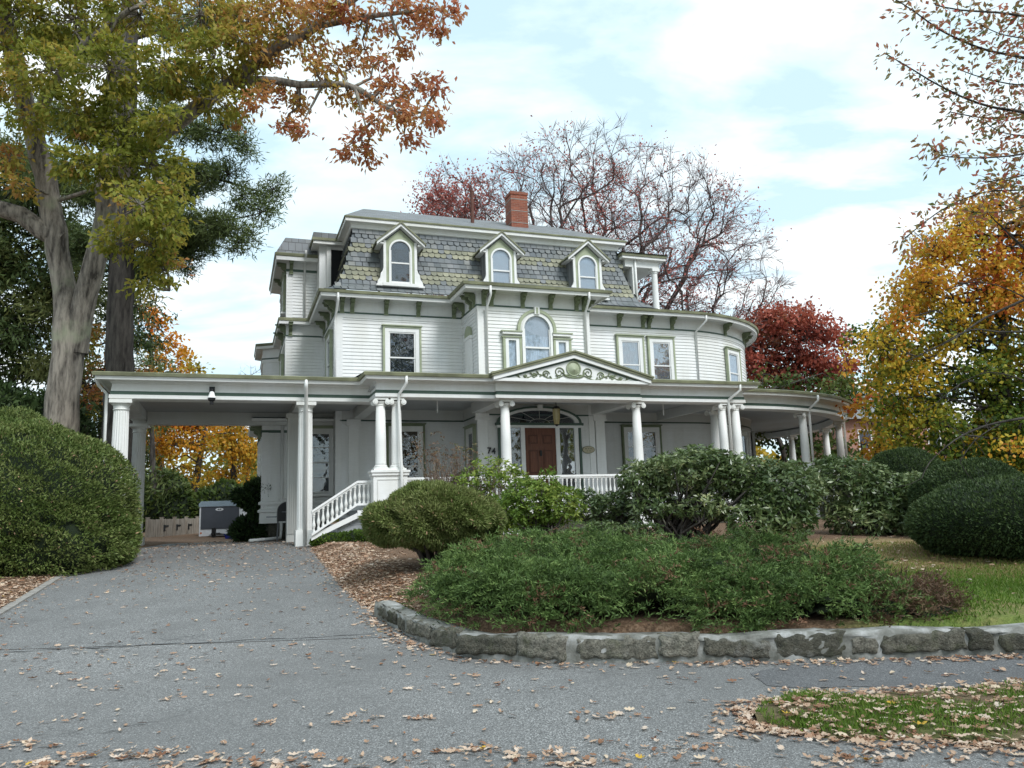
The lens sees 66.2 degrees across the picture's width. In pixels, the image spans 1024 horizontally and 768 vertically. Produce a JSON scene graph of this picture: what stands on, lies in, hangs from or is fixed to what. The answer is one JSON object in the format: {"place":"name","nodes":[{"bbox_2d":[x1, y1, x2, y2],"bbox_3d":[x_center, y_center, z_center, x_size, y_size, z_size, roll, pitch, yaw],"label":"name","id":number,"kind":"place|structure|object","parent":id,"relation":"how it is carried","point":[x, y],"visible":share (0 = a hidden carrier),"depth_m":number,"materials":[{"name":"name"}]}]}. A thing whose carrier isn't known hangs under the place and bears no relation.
{"place":"outdoors","nodes":[
{"label":"outdoors","id":0,"kind":"place"},
{"bbox_2d":[0,540,407,649],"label":"driveway","id":1,"kind":"structure","parent":0,"point":[53,625],"depth_m":12.54,"materials":[{"name":"grey asphalt"}]},
{"bbox_2d":[266,502,285,541],"bbox_3d":[-6.988,4.271,24.403,1.240,1.221,0.533,1,-10,-19],"label":"barbecue grill","id":2,"kind":"object","parent":1,"relation":"on","point":[281,512],"visible":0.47,"depth_m":24.17,"materials":[{"name":"black metal"}]},
{"bbox_2d":[0,637,820,686],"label":"driveway apron","id":3,"kind":"object","parent":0,"point":[243,662],"visible":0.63,"depth_m":8.69,"materials":[{"name":"grey asphalt"}]},
{"bbox_2d":[8,633,373,651],"bbox_3d":[-4.371,3.225,9.736,5.266,0.025,0.110,-1,-9,-4],"label":"pavement seam","id":4,"kind":"object","parent":3,"relation":"on","point":[168,643],"visible":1,"depth_m":9.75,"materials":[{"name":"grey asphalt"}]},
{"bbox_2d":[0,658,1023,767],"bbox_3d":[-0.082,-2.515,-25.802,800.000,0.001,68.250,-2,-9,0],"label":"street","id":5,"kind":"structure","parent":0,"point":[198,721],"depth_m":6.09,"materials":[{"name":"grey asphalt"}]},
{"bbox_2d":[0,536,1023,767],"bbox_3d":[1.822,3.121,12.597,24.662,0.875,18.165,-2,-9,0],"label":"fallen leaves","id":6,"kind":"object","parent":5,"relation":"on","point":[749,720],"visible":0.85,"depth_m":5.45,"materials":[{"name":"brown plant"}]},
{"bbox_2d":[0,516,1023,649],"bbox_3d":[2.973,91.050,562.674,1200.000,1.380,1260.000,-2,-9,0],"label":"ground","id":7,"kind":"structure","parent":0,"point":[814,619],"depth_m":9.32,"materials":[{"name":"brown soil"}]},
{"bbox_2d":[0,574,65,614],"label":"kerb strip","id":8,"kind":"object","parent":7,"relation":"on","point":[18,601],"visible":0.36,"depth_m":13.92,"materials":[{"name":"concrete"}]},
{"bbox_2d":[0,378,98,453],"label":"dark yew","id":9,"kind":"object","parent":7,"relation":"on","point":[16,397],"visible":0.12,"depth_m":22.87,"materials":[{"name":"green plant"}]},
{"bbox_2d":[0,123,107,416],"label":"hemlock tree","id":10,"kind":"object","parent":7,"relation":"on","point":[20,338],"visible":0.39,"depth_m":31.52,"materials":[{"name":"green plant"}]},
{"bbox_2d":[0,405,143,578],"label":"yew hedge","id":11,"kind":"object","parent":7,"relation":"on","point":[65,501],"visible":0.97,"depth_m":16.97,"materials":[{"name":"green plant"}]},
{"bbox_2d":[44,319,155,433],"bbox_3d":[-17.945,1.655,33.396,5.244,9.943,4.924,-2,-9,0],"label":"beech tree","id":12,"kind":"object","parent":7,"relation":"on","point":[86,389],"visible":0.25,"depth_m":33.35,"materials":[{"name":"green plant"}]},
{"bbox_2d":[30,219,181,438],"bbox_3d":[-19.329,-0.528,36.522,7.438,15.457,5.718,-2,-9,0],"label":"hemlock tree","id":13,"kind":"object","parent":7,"relation":"on","point":[139,334],"visible":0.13,"depth_m":36.42,"materials":[{"name":"green plant"}]},
{"bbox_2d":[6,0,297,495],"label":"pine tree","id":14,"kind":"object","parent":7,"relation":"on","point":[203,241],"visible":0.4,"depth_m":28.41,"materials":[{"name":"green plant"}]},
{"bbox_2d":[133,342,185,493],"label":"cedar tree","id":15,"kind":"object","parent":7,"relation":"on","point":[152,437],"visible":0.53,"depth_m":45.08,"materials":[{"name":"green plant"}]},
{"bbox_2d":[144,426,195,518],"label":"hemlock tree","id":16,"kind":"object","parent":7,"relation":"on","point":[147,470],"visible":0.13,"depth_m":44.50,"materials":[{"name":"green plant"}]},
{"bbox_2d":[145,516,198,537],"bbox_3d":[-17.280,7.724,40.885,0.170,1.600,9.200,-1,-9,-5],"label":"wooden fence","id":17,"kind":"object","parent":7,"relation":"on","point":[163,527],"visible":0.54,"depth_m":39.53,"materials":[{"name":"brown wood"}]},
{"bbox_2d":[134,302,215,471],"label":"orange maple","id":18,"kind":"object","parent":7,"relation":"on","point":[181,353],"visible":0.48,"depth_m":56.04,"materials":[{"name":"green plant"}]},
{"bbox_2d":[146,426,232,491],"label":"maple tree","id":19,"kind":"object","parent":7,"relation":"on","point":[172,444],"visible":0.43,"depth_m":49.26,"materials":[{"name":"orange plant"}]},
{"bbox_2d":[143,469,256,531],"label":"evergreen shrub","id":20,"kind":"object","parent":7,"relation":"on","point":[182,502],"visible":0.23,"depth_m":45.06,"materials":[{"name":"green plant"}]},
{"bbox_2d":[199,501,246,537],"bbox_3d":[-14.979,7.173,41.169,2.060,2.030,4.820,-1,-9,-4],"label":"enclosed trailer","id":21,"kind":"object","parent":7,"relation":"on","point":[216,518],"visible":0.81,"depth_m":39.98,"materials":[{"name":"grey metal"}]},
{"bbox_2d":[189,426,257,486],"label":"maple tree","id":22,"kind":"object","parent":7,"relation":"on","point":[243,450],"visible":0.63,"depth_m":55.24,"materials":[{"name":"yellow plant"}]},
{"bbox_2d":[0,0,469,431],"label":"oak tree","id":23,"kind":"object","parent":7,"relation":"on","point":[74,304],"visible":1,"depth_m":21.00,"materials":[{"name":"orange plant"}]},
{"bbox_2d":[226,475,270,541],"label":"dark shrub","id":24,"kind":"object","parent":7,"relation":"on","point":[247,526],"visible":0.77,"depth_m":25.44,"materials":[{"name":"green plant"}]},
{"bbox_2d":[238,366,259,475],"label":"bare sapling","id":25,"kind":"object","parent":7,"relation":"on","point":[250,374],"visible":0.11,"depth_m":58.79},
{"bbox_2d":[308,528,369,546],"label":"ground ivy","id":26,"kind":"object","parent":7,"relation":"on","point":[355,535],"visible":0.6,"depth_m":20.68,"materials":[{"name":"green plant"}]},
{"bbox_2d":[357,479,507,567],"bbox_3d":[-1.427,2.506,13.993,2.757,1.655,2.501,-2,-9,0],"label":"spreading yew","id":27,"kind":"object","parent":7,"relation":"on","point":[423,519],"visible":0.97,"depth_m":13.24,"materials":[{"name":"green plant"}]},
{"bbox_2d":[407,430,482,489],"bbox_3d":[-1.542,2.520,19.049,1.856,2.821,1.350,2,-10,-21],"label":"twiggy shrub","id":28,"kind":"object","parent":7,"relation":"on","point":[434,476],"visible":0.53,"depth_m":19.05,"materials":[{"name":"brown plant"}]},
{"bbox_2d":[400,152,504,221],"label":"bare oak","id":29,"kind":"object","parent":7,"relation":"on","point":[433,205],"visible":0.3,"depth_m":49.22,"materials":[{"name":"red plant"}]},
{"bbox_2d":[91,190,854,546],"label":"victorian house","id":30,"kind":"structure","parent":7,"relation":"on","point":[507,336],"depth_m":26.59,"materials":[{"name":"white paint"}]},
{"bbox_2d":[207,387,215,404],"bbox_3d":[-7.968,0.306,20.835,0.230,0.500,0.282,1,-10,-19],"label":"security light","id":31,"kind":"object","parent":30,"relation":"attached to","point":[211,397],"visible":1,"depth_m":20.75,"materials":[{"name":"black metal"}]},
{"bbox_2d":[552,406,559,425],"bbox_3d":[1.391,0.858,24.666,0.244,0.940,0.244,6,-12,-42],"label":"hanging lantern","id":32,"kind":"object","parent":30,"relation":"hanging from","point":[556,413],"visible":0.96,"depth_m":24.57,"materials":[{"name":"beige glass"}]},
{"bbox_2d":[582,446,594,452],"bbox_3d":[2.582,2.215,26.488,0.470,0.250,0.029,1,-10,-19],"label":"oval plaque","id":33,"kind":"object","parent":30,"relation":"attached to","point":[588,449],"visible":1,"depth_m":26.48,"materials":[{"name":"beige paint"}]},
{"bbox_2d":[450,455,531,542],"bbox_3d":[-0.557,2.777,18.757,2.068,2.152,1.272,1,-9,-15],"label":"azalea","id":34,"kind":"object","parent":7,"relation":"on","point":[498,475],"visible":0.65,"depth_m":18.68,"materials":[{"name":"green plant"}]},
{"bbox_2d":[490,465,588,536],"bbox_3d":[0.528,2.772,17.681,2.470,1.895,1.641,-2,-9,0],"label":"azalea","id":35,"kind":"object","parent":7,"relation":"on","point":[546,514],"visible":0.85,"depth_m":17.41,"materials":[{"name":"green plant"}]},
{"bbox_2d":[155,432,974,522],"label":"distant woods","id":36,"kind":"object","parent":7,"relation":"on","point":[759,450],"visible":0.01,"depth_m":78.58,"materials":[{"name":"orange plant"}]},
{"bbox_2d":[565,485,648,533],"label":"rhododendron","id":37,"kind":"object","parent":7,"relation":"on","point":[602,504],"visible":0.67,"depth_m":18.17,"materials":[{"name":"green plant"}]},
{"bbox_2d":[425,111,798,356],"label":"bare oak","id":38,"kind":"object","parent":7,"relation":"on","point":[701,244],"visible":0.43,"depth_m":46.00,"materials":[{"name":"brown plant"}]},
{"bbox_2d":[564,518,665,541],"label":"foundation shrub","id":39,"kind":"object","parent":7,"relation":"on","point":[634,527],"visible":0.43,"depth_m":16.09,"materials":[{"name":"green plant"}]},
{"bbox_2d":[398,520,903,633],"bbox_3d":[1.401,2.791,11.634,6.016,1.582,7.372,-2,-9,0],"label":"juniper bed","id":40,"kind":"object","parent":7,"relation":"on","point":[702,578],"visible":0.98,"depth_m":8.90,"materials":[{"name":"green plant"}]},
{"bbox_2d":[374,600,1023,663],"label":"stone wall","id":41,"kind":"structure","parent":7,"relation":"on","point":[804,644],"depth_m":8.04,"materials":[{"name":"stone"}]},
{"bbox_2d":[614,442,784,542],"bbox_3d":[4.010,2.419,17.173,3.585,2.258,1.982,-2,-9,0],"label":"rhododendron","id":42,"kind":"object","parent":7,"relation":"on","point":[697,479],"visible":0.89,"depth_m":16.73,"materials":[{"name":"green plant"}]},
{"bbox_2d":[713,518,817,558],"bbox_3d":[4.213,2.745,13.288,2.039,1.006,1.853,-2,-9,0],"label":"juniper","id":43,"kind":"object","parent":7,"relation":"on","point":[763,539],"visible":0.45,"depth_m":13.20,"materials":[{"name":"green plant"}]},
{"bbox_2d":[723,455,830,543],"bbox_3d":[5.664,2.487,16.626,2.696,1.994,1.543,2,-10,-22],"label":"rhododendron","id":44,"kind":"object","parent":7,"relation":"on","point":[793,509],"visible":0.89,"depth_m":16.24,"materials":[{"name":"green plant"}]},
{"bbox_2d":[745,295,866,463],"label":"red maple","id":45,"kind":"object","parent":7,"relation":"on","point":[802,322],"visible":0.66,"depth_m":43.73,"materials":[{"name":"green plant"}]},
{"bbox_2d":[747,362,868,467],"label":"green tree","id":46,"kind":"object","parent":7,"relation":"on","point":[837,383],"visible":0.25,"depth_m":40.44,"materials":[{"name":"green plant"}]},
{"bbox_2d":[734,534,948,626],"bbox_3d":[3.860,2.451,9.793,2.423,1.176,3.489,-2,-9,0],"label":"juniper","id":47,"kind":"object","parent":7,"relation":"on","point":[856,554],"visible":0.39,"depth_m":8.80,"materials":[{"name":"green plant"}]},
{"bbox_2d":[809,452,922,536],"bbox_3d":[8.228,2.602,17.986,2.956,2.196,2.270,-2,-9,0],"label":"rhododendron","id":48,"kind":"object","parent":7,"relation":"on","point":[860,501],"visible":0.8,"depth_m":17.68,"materials":[{"name":"green plant"}]},
{"bbox_2d":[835,328,921,466],"bbox_3d":[14.439,1.550,31.178,3.660,7.512,5.273,-8,-11,33],"label":"maple tree","id":49,"kind":"object","parent":7,"relation":"on","point":[854,406],"visible":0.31,"depth_m":30.42,"materials":[{"name":"orange plant"}]},
{"bbox_2d":[858,446,942,522],"bbox_3d":[9.945,2.589,19.793,2.461,2.054,2.253,-2,-9,0],"label":"clipped shrub","id":50,"kind":"object","parent":7,"relation":"on","point":[906,459],"visible":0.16,"depth_m":19.26,"materials":[{"name":"green plant"}]},
{"bbox_2d":[824,562,985,627],"bbox_3d":[4.384,2.435,9.091,1.959,0.935,2.040,-2,-9,0],"label":"dry bush","id":51,"kind":"object","parent":7,"relation":"on","point":[945,605],"visible":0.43,"depth_m":8.61,"materials":[{"name":"brown plant"}]},
{"bbox_2d":[838,173,1023,473],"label":"maple tree","id":52,"kind":"object","parent":7,"relation":"on","point":[1003,442],"visible":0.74,"depth_m":24.77,"materials":[{"name":"yellow plant"}]},
{"bbox_2d":[873,0,1023,487],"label":"cherry tree","id":53,"kind":"object","parent":7,"relation":"on","point":[1014,15],"visible":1,"depth_m":8.12,"materials":[{"name":"brown plant"}]},
{"bbox_2d":[875,555,1023,626],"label":"lawn grass","id":54,"kind":"structure","parent":7,"relation":"on","point":[999,584],"depth_m":9.92,"materials":[{"name":"green plant"}]},
{"bbox_2d":[903,472,1023,559],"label":"clipped shrub","id":55,"kind":"object","parent":7,"relation":"on","point":[984,518],"visible":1,"depth_m":12.61,"materials":[{"name":"green plant"}]},
{"bbox_2d":[906,455,1023,507],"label":"clipped shrub","id":56,"kind":"object","parent":7,"relation":"on","point":[937,475],"visible":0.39,"depth_m":16.04,"materials":[{"name":"green plant"}]},
{"bbox_2d":[0,0,1023,488],"label":"sky","id":57,"kind":"structure","parent":0,"point":[792,97],"materials":[{"name":"white"}]},
{"bbox_2d":[788,393,956,465],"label":"brick house","id":58,"kind":"structure","parent":0,"point":[849,424],"depth_m":55.41,"materials":[{"name":"brick"}]},
{"bbox_2d":[857,429,872,450],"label":"window","id":59,"kind":"structure","parent":58,"relation":"in","point":[860,436],"depth_m":55.28,"materials":[{"name":"white glass"}]},
{"bbox_2d":[750,654,1023,687],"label":"pavement","id":60,"kind":"structure","parent":0,"point":[874,675],"depth_m":7.21,"materials":[{"name":"grey asphalt"}]},
{"bbox_2d":[753,679,1023,746],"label":"verge","id":61,"kind":"structure","parent":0,"point":[929,731],"depth_m":5.52,"materials":[{"name":"green plant"}]},
{"bbox_2d":[792,540,1023,578],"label":"dry grass","id":62,"kind":"structure","parent":0,"point":[923,561],"depth_m":12.63,"materials":[{"name":"plant"}]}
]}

